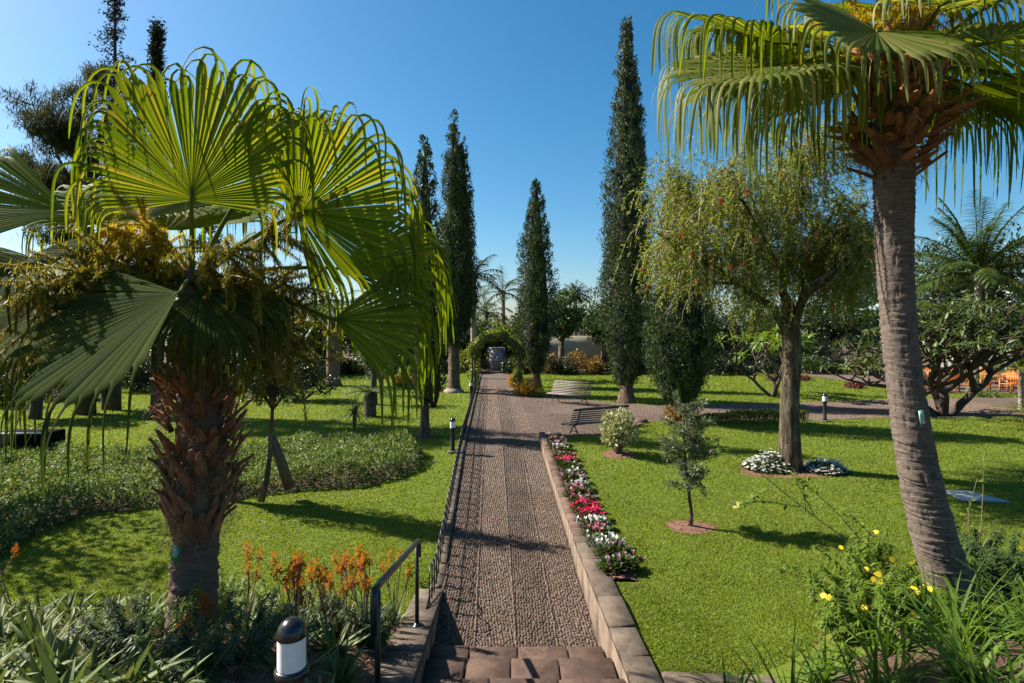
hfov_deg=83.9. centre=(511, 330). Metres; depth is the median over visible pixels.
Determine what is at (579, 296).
fan palm
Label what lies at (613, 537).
cyclamen
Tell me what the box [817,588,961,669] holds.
strap leaf clump
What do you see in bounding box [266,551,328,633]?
aloe
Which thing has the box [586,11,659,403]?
cypress tree
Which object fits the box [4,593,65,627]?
succulent rosette
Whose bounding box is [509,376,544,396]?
orange bush
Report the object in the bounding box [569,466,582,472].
cyclamen
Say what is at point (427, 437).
soil ring
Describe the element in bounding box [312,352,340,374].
border shrub
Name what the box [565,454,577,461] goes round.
cyclamen
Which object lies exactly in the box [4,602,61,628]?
succulent rosette
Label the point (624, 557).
cyclamen
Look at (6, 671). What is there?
succulent rosette
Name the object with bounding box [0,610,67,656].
succulent rosette
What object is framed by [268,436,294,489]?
prop log
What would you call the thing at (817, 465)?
white flower patch
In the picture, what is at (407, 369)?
garden bush
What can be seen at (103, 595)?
succulent rosette
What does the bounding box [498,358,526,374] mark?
border shrub
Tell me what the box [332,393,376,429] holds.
yucca
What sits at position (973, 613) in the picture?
strap leaf clump
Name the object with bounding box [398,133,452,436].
cypress tree
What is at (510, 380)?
orange bush
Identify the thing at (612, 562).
cyclamen
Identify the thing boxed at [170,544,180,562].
plant plate
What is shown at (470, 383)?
bollard lamp
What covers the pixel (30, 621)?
succulent rosette
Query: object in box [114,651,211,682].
succulent rosette
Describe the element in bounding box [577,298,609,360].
background tree
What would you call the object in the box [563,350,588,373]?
border shrub
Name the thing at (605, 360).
border shrub
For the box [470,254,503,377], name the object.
feather palm
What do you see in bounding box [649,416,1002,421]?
side path kerb
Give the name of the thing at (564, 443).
cyclamen
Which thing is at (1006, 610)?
strap leaf clump
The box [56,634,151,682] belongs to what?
succulent rosette
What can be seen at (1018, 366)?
yellow palm
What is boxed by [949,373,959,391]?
garden armchair
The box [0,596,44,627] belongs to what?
succulent rosette
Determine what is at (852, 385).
red clump
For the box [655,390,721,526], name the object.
sapling
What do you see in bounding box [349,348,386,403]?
tree
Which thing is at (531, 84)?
sky
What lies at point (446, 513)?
hoop railing
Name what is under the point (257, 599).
narrow leaf plant
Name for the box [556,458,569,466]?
cyclamen
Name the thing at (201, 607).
leaf plant
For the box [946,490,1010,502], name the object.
ground cover plate
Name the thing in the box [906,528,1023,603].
leafy bush
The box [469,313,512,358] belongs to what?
background tree
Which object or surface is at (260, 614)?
narrow leaf plant
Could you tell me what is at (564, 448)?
cyclamen
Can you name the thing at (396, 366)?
border shrub
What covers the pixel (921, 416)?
plant plate
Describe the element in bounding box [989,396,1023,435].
cycad
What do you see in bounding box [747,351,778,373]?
border shrub
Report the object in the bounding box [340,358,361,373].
border shrub
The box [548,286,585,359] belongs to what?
background tree
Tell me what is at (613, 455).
mulch patch
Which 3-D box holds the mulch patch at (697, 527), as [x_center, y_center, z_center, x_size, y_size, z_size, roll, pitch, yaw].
[2.987,3.256,9.489,0.918,0.103,0.667,0,0,0]
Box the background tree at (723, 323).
[701,301,750,370]
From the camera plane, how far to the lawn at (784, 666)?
10.19 m
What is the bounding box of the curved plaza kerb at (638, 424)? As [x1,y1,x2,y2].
[546,423,643,453]
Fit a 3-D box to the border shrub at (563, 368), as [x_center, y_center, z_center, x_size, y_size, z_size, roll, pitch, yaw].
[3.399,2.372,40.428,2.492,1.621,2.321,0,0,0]
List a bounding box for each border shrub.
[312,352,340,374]
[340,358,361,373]
[350,359,370,374]
[386,352,408,373]
[440,360,447,373]
[447,350,480,373]
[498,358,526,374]
[541,352,571,373]
[545,353,577,374]
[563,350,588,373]
[580,355,605,374]
[597,353,610,371]
[704,351,739,375]
[723,357,753,375]
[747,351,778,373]
[801,352,824,373]
[811,356,849,373]
[847,356,873,375]
[862,356,884,374]
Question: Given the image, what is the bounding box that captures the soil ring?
[413,434,441,438]
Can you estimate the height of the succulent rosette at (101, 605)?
0.394 m
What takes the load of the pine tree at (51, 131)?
on the ground at (844, 349)
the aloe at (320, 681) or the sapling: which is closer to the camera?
the aloe at (320, 681)
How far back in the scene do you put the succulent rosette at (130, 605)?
6.02 m
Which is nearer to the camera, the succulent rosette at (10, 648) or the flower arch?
the succulent rosette at (10, 648)
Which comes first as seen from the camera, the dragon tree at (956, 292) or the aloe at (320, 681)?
the aloe at (320, 681)
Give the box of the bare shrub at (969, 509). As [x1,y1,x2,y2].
[966,455,1003,548]
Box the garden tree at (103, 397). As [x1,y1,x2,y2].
[76,328,108,409]
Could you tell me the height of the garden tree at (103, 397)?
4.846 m
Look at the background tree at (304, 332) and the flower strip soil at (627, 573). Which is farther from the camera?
the background tree at (304, 332)
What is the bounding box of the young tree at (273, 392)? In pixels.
[232,347,306,502]
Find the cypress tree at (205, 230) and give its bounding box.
[195,226,239,439]
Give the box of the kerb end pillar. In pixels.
[634,418,647,424]
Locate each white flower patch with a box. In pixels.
[742,448,795,474]
[804,457,849,476]
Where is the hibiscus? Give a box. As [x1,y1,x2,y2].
[712,444,873,542]
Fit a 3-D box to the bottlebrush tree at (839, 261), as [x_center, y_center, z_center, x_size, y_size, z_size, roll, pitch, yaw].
[5.688,-0.693,12.741,7.428,7.876,4.937,0,0,0]
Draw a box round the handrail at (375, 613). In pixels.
[370,539,423,682]
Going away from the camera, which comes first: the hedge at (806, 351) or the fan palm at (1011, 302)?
the fan palm at (1011, 302)
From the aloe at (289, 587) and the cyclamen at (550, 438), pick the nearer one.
the aloe at (289, 587)
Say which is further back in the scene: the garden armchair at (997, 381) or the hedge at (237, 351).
the hedge at (237, 351)
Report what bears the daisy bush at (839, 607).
on the lawn at (784, 666)
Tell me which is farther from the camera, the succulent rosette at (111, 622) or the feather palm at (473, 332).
the feather palm at (473, 332)
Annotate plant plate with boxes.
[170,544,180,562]
[918,410,924,423]
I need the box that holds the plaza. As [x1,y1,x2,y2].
[518,395,1023,442]
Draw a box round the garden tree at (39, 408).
[3,349,53,419]
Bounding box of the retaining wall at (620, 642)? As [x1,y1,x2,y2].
[573,535,662,682]
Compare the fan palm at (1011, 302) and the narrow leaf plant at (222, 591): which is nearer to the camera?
the narrow leaf plant at (222, 591)
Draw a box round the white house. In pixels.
[938,254,1022,371]
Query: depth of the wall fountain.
42.79 m
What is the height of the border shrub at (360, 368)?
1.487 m
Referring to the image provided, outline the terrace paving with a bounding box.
[801,373,1017,392]
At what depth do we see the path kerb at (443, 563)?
10.68 m
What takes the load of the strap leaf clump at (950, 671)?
on the bank soil at (845, 677)
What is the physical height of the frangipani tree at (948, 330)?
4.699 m
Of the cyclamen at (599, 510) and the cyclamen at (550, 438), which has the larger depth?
the cyclamen at (550, 438)
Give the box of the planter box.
[1,429,64,459]
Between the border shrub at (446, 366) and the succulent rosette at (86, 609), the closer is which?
the succulent rosette at (86, 609)
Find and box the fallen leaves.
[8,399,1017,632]
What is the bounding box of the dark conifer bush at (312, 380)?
[274,348,340,400]
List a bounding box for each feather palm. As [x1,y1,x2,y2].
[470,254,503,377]
[476,289,512,326]
[477,265,523,322]
[914,190,1023,393]
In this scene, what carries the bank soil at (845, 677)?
on the lawn at (784, 666)
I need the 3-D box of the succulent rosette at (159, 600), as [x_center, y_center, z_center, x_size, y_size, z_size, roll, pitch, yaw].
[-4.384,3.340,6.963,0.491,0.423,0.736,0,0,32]
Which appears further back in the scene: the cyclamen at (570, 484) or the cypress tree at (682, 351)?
the cypress tree at (682, 351)
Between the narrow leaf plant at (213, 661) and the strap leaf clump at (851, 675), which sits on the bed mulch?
the narrow leaf plant at (213, 661)
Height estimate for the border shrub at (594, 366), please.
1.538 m
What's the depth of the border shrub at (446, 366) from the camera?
40.94 m
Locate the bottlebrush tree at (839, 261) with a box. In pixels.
[610,108,918,472]
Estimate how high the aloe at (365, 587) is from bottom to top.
0.758 m
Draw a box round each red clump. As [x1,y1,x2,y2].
[801,374,814,380]
[843,382,867,388]
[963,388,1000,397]
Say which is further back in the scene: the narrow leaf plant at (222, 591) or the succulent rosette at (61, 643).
the narrow leaf plant at (222, 591)
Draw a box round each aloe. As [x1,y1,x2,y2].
[221,540,277,635]
[242,625,340,675]
[265,557,312,619]
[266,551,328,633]
[266,559,331,649]
[291,550,334,616]
[304,673,334,682]
[306,566,374,681]
[312,604,374,682]
[314,554,364,642]
[319,549,363,622]
[338,571,395,654]
[342,544,389,623]
[379,547,419,627]
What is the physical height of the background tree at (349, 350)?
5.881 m
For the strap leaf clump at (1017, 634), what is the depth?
4.32 m
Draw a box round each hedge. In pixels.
[148,334,343,370]
[325,338,487,370]
[648,335,862,371]
[693,407,811,422]
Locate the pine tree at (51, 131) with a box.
[0,58,155,415]
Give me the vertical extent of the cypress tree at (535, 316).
11.690 m
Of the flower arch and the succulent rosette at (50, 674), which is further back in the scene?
the flower arch
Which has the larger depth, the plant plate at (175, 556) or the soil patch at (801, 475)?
the soil patch at (801, 475)
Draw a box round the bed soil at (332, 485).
[0,446,419,552]
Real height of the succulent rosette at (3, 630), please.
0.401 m
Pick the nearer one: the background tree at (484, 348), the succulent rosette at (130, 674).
the succulent rosette at (130, 674)
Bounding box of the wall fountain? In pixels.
[488,347,505,369]
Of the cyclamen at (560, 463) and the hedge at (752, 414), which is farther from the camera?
the hedge at (752, 414)
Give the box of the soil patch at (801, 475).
[737,460,848,478]
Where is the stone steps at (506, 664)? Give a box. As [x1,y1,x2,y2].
[421,645,625,682]
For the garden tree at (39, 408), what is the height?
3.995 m
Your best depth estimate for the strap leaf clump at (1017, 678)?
3.72 m
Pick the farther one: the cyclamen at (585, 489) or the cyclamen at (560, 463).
the cyclamen at (560, 463)
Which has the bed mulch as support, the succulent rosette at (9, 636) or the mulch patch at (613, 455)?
the succulent rosette at (9, 636)
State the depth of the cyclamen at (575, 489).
10.91 m
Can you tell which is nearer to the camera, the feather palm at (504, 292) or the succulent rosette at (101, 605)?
the succulent rosette at (101, 605)
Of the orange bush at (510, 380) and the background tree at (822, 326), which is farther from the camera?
the background tree at (822, 326)
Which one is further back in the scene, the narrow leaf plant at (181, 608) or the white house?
the white house
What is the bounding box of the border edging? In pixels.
[355,371,741,373]
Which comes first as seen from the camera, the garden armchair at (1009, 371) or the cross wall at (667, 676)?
the cross wall at (667, 676)
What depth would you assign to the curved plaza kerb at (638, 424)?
15.54 m
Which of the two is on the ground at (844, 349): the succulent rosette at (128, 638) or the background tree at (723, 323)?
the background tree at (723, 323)
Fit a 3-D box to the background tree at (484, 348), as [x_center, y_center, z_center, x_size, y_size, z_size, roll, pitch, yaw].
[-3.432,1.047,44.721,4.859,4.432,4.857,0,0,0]
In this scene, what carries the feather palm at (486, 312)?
on the ground at (844, 349)
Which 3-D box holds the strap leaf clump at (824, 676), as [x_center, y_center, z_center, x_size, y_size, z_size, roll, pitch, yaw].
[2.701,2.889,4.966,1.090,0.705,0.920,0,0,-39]
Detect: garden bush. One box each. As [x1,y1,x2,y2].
[0,362,28,404]
[43,384,99,402]
[121,359,150,392]
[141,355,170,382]
[233,348,275,392]
[395,365,412,376]
[395,375,413,386]
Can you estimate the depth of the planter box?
14.05 m
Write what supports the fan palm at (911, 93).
on the lawn at (784, 666)
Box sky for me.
[0,0,1023,330]
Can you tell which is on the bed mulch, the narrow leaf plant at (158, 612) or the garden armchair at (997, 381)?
the narrow leaf plant at (158, 612)
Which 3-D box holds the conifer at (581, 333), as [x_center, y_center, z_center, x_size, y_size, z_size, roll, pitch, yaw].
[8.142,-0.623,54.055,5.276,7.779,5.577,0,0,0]
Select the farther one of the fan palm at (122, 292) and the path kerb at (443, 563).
the path kerb at (443, 563)
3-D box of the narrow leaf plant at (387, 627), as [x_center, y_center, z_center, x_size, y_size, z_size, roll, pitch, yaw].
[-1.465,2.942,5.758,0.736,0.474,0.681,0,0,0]
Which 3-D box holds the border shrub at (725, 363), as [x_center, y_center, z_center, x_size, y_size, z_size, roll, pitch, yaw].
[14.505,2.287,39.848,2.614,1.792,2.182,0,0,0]
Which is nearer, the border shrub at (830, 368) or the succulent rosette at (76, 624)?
the succulent rosette at (76, 624)
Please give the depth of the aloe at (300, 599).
5.26 m
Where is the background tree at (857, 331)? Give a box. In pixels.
[828,287,879,359]
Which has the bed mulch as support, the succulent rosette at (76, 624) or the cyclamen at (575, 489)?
the succulent rosette at (76, 624)
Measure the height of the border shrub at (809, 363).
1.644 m
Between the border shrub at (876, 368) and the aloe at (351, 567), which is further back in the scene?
the border shrub at (876, 368)
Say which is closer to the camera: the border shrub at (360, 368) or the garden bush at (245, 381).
the garden bush at (245, 381)
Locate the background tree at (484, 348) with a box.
[443,317,495,369]
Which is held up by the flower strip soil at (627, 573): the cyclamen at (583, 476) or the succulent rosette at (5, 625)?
the cyclamen at (583, 476)
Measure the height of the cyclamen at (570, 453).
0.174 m
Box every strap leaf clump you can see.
[672,656,764,682]
[691,613,832,682]
[759,629,881,682]
[766,619,941,682]
[785,600,955,682]
[794,660,892,682]
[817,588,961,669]
[842,553,995,645]
[848,606,1023,682]
[861,555,1023,668]
[861,563,1023,682]
[923,535,1023,649]
[925,562,1023,641]
[928,562,1023,640]
[942,550,1023,681]
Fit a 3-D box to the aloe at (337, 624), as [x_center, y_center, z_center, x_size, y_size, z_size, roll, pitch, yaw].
[-1.802,2.746,5.889,0.621,0.944,0.772,0,0,0]
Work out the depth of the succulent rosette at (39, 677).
3.60 m
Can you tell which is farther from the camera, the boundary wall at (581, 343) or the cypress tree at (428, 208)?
the boundary wall at (581, 343)
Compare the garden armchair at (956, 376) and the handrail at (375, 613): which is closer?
the handrail at (375, 613)
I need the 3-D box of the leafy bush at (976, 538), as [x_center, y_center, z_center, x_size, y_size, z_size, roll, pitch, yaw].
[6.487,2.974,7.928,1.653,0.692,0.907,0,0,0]
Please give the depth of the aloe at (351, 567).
6.75 m
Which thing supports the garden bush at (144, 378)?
on the lawn at (784, 666)
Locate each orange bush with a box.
[507,373,514,386]
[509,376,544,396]
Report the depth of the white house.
43.61 m
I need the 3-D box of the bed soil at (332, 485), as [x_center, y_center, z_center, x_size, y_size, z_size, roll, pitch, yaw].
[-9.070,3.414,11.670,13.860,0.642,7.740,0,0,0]
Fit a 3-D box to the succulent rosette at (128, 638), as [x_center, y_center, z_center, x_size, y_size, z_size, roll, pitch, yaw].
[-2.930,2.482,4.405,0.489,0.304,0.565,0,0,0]
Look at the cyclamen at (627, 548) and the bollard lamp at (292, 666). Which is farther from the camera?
the cyclamen at (627, 548)
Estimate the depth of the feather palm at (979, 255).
27.21 m
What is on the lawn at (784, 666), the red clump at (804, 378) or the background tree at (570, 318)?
the red clump at (804, 378)
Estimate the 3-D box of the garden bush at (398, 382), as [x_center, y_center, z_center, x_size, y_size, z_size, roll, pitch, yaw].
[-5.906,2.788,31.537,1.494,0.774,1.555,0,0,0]
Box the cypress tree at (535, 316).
[511,178,562,387]
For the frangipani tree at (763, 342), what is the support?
on the lawn at (784, 666)
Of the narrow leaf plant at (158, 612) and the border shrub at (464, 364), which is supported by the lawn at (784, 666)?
the border shrub at (464, 364)
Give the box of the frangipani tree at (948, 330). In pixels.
[812,292,1023,416]
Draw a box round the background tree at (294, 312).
[249,266,318,343]
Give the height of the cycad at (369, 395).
1.382 m
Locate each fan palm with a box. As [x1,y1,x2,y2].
[0,46,458,638]
[305,290,360,386]
[562,280,589,335]
[651,0,1023,625]
[991,294,1023,383]
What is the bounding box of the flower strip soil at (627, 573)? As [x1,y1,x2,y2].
[549,442,637,580]
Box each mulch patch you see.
[603,448,639,458]
[664,520,717,533]
[800,607,897,661]
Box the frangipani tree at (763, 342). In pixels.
[715,324,818,396]
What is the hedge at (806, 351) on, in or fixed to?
on the ground at (844, 349)
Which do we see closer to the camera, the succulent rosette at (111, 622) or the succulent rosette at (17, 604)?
the succulent rosette at (111, 622)
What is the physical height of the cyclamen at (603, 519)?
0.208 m
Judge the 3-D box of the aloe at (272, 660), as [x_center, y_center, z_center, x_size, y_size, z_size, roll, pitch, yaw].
[-1.776,2.532,4.486,0.675,0.440,0.603,0,0,41]
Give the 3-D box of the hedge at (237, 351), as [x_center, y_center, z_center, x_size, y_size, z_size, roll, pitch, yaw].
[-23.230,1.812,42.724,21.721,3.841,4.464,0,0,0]
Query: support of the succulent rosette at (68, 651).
on the bed mulch
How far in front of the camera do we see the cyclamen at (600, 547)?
8.23 m
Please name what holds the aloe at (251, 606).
on the bed mulch
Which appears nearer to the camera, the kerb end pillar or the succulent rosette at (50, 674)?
the succulent rosette at (50, 674)
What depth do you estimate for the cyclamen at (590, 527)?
8.99 m
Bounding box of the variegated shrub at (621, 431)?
[597,406,641,453]
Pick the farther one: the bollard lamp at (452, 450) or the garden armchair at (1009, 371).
the garden armchair at (1009, 371)
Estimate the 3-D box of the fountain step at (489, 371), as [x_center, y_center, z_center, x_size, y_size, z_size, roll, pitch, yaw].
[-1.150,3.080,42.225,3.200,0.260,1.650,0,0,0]
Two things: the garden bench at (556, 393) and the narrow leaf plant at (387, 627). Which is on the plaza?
the garden bench at (556, 393)
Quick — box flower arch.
[465,326,525,391]
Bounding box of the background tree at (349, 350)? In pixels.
[339,301,392,370]
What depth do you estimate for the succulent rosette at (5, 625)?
5.56 m
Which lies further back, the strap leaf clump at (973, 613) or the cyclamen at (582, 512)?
the cyclamen at (582, 512)
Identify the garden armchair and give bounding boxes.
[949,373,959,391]
[980,371,990,390]
[987,376,1003,388]
[997,367,1013,384]
[999,373,1017,393]
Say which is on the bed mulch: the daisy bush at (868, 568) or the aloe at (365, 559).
the aloe at (365, 559)
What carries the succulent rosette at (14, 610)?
on the bed mulch
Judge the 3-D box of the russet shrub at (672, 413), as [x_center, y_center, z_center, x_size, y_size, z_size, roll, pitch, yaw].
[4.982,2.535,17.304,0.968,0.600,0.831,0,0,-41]
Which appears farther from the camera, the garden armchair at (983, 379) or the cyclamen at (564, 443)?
the garden armchair at (983, 379)
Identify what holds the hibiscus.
on the lawn at (784, 666)
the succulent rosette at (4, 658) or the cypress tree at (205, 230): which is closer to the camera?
the succulent rosette at (4, 658)
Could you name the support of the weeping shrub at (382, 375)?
on the lawn at (784, 666)
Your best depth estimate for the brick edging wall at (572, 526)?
11.15 m
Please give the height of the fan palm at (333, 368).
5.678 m
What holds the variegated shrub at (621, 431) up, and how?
on the mulch patch at (613, 455)
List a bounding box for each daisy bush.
[769,528,978,605]
[802,563,888,668]
[872,556,983,636]
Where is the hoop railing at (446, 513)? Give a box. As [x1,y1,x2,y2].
[425,371,479,608]
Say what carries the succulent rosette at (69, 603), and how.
on the bed mulch
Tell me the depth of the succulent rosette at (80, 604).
7.02 m
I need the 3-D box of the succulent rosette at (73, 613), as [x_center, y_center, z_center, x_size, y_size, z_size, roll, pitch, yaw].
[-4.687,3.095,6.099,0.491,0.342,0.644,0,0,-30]
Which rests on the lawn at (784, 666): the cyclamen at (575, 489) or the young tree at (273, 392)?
the young tree at (273, 392)
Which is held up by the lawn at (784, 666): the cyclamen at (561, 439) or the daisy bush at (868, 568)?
the daisy bush at (868, 568)
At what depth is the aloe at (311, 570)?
6.36 m
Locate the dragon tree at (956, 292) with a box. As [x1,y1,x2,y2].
[914,222,1023,381]
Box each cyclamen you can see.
[545,435,555,441]
[546,439,558,447]
[551,450,564,458]
[552,443,565,451]
[553,436,566,441]
[554,455,572,462]
[555,439,569,446]
[556,444,571,451]
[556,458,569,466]
[557,469,575,475]
[559,472,575,480]
[562,461,581,468]
[562,482,585,496]
[563,451,576,457]
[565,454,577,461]
[565,479,577,487]
[567,493,587,502]
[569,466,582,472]
[569,471,587,480]
[569,496,591,512]
[572,474,591,488]
[575,506,594,518]
[576,486,594,494]
[576,514,605,526]
[578,492,597,501]
[581,522,604,536]
[583,499,603,508]
[585,529,609,544]
[586,505,609,517]
[587,523,614,536]
[591,537,619,555]
[593,514,612,526]
[595,552,628,573]
[602,531,625,544]
[606,541,632,554]
[610,549,645,570]
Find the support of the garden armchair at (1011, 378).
on the terrace paving
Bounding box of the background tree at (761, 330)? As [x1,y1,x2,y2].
[723,288,779,361]
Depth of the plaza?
22.43 m
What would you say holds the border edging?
on the lawn at (784, 666)
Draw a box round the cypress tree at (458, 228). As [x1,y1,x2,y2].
[435,109,484,393]
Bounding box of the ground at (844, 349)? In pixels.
[147,331,943,533]
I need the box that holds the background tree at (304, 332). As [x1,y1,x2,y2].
[290,285,361,372]
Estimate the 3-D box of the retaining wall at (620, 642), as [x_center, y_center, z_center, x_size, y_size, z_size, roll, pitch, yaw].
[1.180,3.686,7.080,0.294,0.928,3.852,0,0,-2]
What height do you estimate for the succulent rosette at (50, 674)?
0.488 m
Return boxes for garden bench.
[546,380,592,405]
[561,405,629,433]
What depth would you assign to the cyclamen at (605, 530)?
8.88 m
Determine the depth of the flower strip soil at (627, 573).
7.68 m
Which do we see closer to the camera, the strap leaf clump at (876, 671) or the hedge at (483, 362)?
the strap leaf clump at (876, 671)
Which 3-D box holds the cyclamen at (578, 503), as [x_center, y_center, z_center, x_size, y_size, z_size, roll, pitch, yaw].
[1.256,3.104,10.086,0.493,0.226,0.488,0,0,45]
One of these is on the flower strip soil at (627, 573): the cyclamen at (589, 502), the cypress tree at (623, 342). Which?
the cyclamen at (589, 502)
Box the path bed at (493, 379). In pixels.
[434,373,598,651]
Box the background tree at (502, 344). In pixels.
[495,313,523,355]
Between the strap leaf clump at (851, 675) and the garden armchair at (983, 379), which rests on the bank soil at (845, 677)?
the strap leaf clump at (851, 675)
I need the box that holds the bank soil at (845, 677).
[828,633,1023,682]
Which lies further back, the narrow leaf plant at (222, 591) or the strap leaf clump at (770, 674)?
the narrow leaf plant at (222, 591)
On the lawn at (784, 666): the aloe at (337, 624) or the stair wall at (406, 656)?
the stair wall at (406, 656)
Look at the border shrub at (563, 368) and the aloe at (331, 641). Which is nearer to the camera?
the aloe at (331, 641)
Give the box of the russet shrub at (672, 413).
[659,404,686,422]
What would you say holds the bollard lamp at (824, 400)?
on the lawn at (784, 666)
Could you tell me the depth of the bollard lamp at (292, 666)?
2.87 m
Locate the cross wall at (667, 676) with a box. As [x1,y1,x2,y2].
[662,671,776,682]
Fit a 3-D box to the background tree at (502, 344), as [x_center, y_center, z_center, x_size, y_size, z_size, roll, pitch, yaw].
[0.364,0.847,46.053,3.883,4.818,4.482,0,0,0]
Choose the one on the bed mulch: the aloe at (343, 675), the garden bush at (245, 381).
the aloe at (343, 675)
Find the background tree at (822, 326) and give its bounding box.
[778,292,864,355]
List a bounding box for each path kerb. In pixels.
[430,373,481,588]
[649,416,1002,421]
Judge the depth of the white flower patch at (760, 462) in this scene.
12.60 m
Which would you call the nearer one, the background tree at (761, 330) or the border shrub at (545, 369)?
the border shrub at (545, 369)
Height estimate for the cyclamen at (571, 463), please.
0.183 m
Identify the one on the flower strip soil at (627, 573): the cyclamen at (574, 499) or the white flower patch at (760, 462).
the cyclamen at (574, 499)
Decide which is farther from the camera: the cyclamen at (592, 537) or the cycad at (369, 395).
the cycad at (369, 395)
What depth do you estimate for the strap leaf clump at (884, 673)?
4.01 m
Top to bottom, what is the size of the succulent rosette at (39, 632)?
0.398 m
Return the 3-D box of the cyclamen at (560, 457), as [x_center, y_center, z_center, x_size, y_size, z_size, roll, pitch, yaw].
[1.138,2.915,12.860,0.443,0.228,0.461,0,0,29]
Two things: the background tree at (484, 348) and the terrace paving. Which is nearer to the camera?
the terrace paving
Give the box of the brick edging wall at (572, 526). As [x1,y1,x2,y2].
[539,432,583,557]
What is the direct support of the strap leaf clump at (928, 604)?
on the bank soil at (845, 677)
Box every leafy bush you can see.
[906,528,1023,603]
[910,516,1023,564]
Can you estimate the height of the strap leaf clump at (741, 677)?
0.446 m
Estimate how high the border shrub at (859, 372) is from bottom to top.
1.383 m
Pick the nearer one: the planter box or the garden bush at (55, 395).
the planter box
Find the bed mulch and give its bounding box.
[4,615,399,682]
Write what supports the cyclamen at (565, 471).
on the flower strip soil at (627, 573)
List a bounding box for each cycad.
[339,383,401,417]
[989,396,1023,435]
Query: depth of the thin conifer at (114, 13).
21.91 m
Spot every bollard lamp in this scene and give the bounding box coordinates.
[274,616,308,682]
[447,418,456,453]
[467,380,472,399]
[819,393,830,421]
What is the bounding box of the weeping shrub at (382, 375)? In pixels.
[364,361,399,391]
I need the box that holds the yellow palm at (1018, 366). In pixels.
[964,339,1023,408]
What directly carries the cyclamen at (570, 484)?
on the flower strip soil at (627, 573)
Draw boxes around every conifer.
[84,0,138,410]
[144,16,171,419]
[574,286,601,335]
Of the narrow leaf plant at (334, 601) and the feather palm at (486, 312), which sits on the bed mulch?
the narrow leaf plant at (334, 601)
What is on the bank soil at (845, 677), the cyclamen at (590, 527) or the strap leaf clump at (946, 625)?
the strap leaf clump at (946, 625)
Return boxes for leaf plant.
[63,593,241,673]
[74,584,167,639]
[95,577,249,672]
[123,590,296,682]
[148,592,226,668]
[171,590,321,666]
[217,566,256,616]
[233,574,314,625]
[298,582,363,635]
[333,599,403,656]
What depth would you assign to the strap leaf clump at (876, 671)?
4.49 m
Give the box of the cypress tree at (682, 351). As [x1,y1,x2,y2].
[637,175,729,422]
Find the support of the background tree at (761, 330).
on the ground at (844, 349)
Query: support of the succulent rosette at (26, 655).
on the bed mulch
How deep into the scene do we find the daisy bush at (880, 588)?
5.05 m
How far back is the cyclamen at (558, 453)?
13.26 m
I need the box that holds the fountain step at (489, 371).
[477,369,513,373]
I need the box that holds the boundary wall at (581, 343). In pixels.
[400,336,841,367]
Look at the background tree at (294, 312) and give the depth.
40.34 m
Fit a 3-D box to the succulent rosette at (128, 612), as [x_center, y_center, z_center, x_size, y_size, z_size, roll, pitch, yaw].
[-3.701,2.746,5.434,0.592,0.440,0.643,0,0,0]
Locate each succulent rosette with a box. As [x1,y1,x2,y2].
[0,591,44,620]
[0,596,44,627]
[0,603,78,647]
[0,605,80,647]
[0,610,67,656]
[0,617,45,644]
[0,620,100,677]
[0,633,37,677]
[0,644,26,676]
[0,646,38,682]
[3,648,105,682]
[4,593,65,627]
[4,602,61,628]
[4,604,60,642]
[4,608,25,632]
[5,637,149,682]
[7,597,63,617]
[11,610,108,679]
[12,618,82,649]
[21,613,74,662]
[47,589,97,618]
[52,606,91,631]
[55,595,113,628]
[56,609,109,662]
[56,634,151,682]
[58,592,99,620]
[58,595,124,637]
[69,638,194,682]
[82,592,134,622]
[83,616,182,682]
[84,604,162,642]
[84,623,131,663]
[92,594,159,639]
[112,622,156,662]
[114,591,156,617]
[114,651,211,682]
[147,589,167,615]
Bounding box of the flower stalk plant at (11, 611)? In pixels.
[0,544,19,616]
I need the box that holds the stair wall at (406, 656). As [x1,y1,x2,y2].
[370,589,442,682]
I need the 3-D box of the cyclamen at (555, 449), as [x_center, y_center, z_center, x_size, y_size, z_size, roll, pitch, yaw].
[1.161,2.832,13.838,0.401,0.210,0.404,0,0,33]
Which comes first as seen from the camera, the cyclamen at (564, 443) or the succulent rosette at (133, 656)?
the succulent rosette at (133, 656)
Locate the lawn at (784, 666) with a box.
[0,370,1023,682]
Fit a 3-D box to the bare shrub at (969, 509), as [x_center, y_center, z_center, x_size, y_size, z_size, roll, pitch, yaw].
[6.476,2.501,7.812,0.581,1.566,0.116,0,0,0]
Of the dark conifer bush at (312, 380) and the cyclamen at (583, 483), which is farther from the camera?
the dark conifer bush at (312, 380)
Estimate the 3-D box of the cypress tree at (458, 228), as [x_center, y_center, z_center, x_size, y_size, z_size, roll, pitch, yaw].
[-2.794,-3.930,28.615,2.849,14.360,2.387,0,0,0]
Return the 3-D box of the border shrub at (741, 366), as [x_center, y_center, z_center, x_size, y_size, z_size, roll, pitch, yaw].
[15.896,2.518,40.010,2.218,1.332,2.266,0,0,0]

